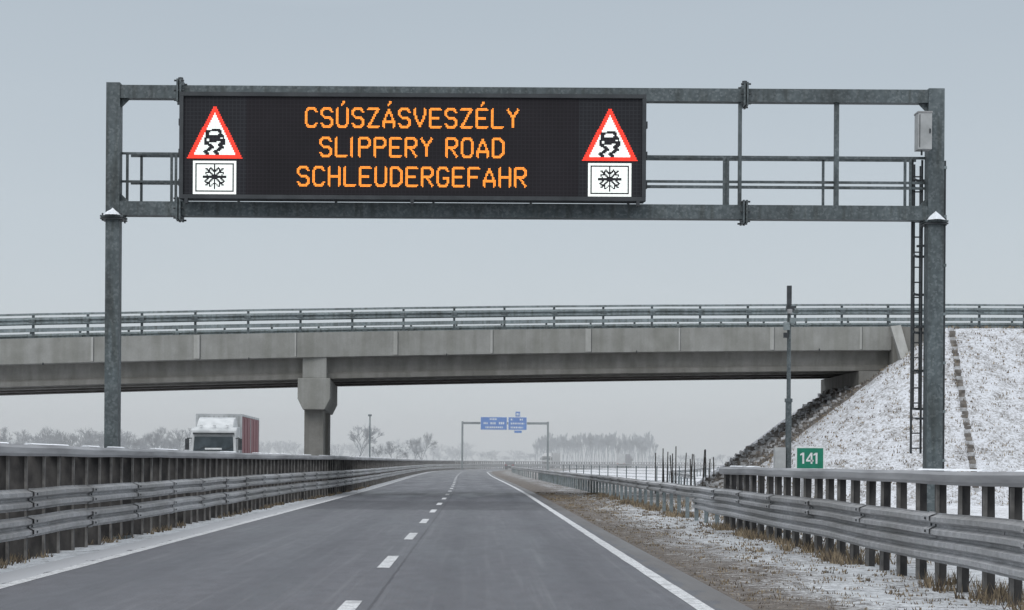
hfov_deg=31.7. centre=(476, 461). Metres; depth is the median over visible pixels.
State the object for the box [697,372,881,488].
stone pitching
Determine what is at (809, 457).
kilometre sign
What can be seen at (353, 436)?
bare tree
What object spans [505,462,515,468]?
car
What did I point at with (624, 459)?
truck
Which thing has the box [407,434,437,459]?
bare tree
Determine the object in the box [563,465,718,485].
wire fence
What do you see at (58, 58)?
sky
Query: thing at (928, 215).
sign gantry
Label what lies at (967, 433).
embankment steps
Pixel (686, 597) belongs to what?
road markings
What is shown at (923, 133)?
control cabinet
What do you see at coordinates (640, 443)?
poplar row
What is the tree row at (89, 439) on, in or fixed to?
on the ground at (1001, 511)
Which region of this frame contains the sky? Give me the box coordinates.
[0,0,1023,463]
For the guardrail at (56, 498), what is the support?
on the ground at (1001, 511)
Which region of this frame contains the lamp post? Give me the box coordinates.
[368,414,371,457]
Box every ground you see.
[0,467,616,573]
[5,462,1023,572]
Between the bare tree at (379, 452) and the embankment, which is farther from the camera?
the bare tree at (379, 452)
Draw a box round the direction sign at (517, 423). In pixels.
[480,411,526,432]
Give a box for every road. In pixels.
[0,467,752,609]
[455,467,598,468]
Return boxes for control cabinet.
[914,111,932,154]
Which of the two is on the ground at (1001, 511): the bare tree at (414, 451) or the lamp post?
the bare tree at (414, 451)
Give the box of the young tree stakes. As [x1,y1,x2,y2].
[655,446,714,494]
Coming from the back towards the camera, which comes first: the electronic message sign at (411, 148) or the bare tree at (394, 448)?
the bare tree at (394, 448)
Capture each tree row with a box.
[0,426,190,450]
[7,438,475,460]
[429,449,732,466]
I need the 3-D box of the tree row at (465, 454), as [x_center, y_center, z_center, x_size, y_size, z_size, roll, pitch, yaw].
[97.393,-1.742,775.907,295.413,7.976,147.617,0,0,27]
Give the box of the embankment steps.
[948,328,980,491]
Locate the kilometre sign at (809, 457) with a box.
[795,446,824,496]
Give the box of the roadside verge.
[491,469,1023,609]
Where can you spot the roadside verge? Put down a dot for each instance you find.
(837, 585)
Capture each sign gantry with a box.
[100,77,948,538]
[461,421,548,469]
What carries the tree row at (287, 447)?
on the ground at (1001, 511)
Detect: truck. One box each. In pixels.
[185,414,258,453]
[540,452,559,467]
[617,454,632,467]
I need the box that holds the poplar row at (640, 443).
[532,430,658,466]
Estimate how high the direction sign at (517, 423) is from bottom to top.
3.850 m
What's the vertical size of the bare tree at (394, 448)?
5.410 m
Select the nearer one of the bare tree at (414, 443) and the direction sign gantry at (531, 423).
the direction sign gantry at (531, 423)
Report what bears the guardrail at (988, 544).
on the ground at (1001, 511)
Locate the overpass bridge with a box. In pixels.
[0,304,1023,455]
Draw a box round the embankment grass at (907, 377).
[721,325,1023,503]
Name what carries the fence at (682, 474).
on the ground at (1001, 511)
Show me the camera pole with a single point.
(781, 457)
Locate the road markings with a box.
[0,467,713,609]
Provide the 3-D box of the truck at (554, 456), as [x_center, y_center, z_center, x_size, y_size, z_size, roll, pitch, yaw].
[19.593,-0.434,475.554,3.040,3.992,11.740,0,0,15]
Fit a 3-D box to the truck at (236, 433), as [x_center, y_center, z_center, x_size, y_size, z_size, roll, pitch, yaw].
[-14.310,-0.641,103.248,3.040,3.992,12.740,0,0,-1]
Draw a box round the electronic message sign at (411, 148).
[178,92,647,206]
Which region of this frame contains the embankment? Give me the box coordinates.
[693,328,1023,505]
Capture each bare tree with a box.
[348,424,383,456]
[371,444,382,456]
[384,441,408,458]
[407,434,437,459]
[412,447,423,457]
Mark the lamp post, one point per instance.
(369, 415)
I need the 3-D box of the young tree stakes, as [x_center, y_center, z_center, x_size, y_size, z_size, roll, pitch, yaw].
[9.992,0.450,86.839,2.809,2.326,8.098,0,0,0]
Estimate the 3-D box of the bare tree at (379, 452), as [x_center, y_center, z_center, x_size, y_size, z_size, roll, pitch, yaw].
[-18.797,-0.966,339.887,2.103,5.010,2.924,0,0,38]
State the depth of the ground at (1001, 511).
231.76 m
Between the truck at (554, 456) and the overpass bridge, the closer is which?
the overpass bridge
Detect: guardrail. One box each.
[0,442,715,564]
[511,465,1023,605]
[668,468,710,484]
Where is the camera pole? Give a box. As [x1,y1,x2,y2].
[773,286,794,467]

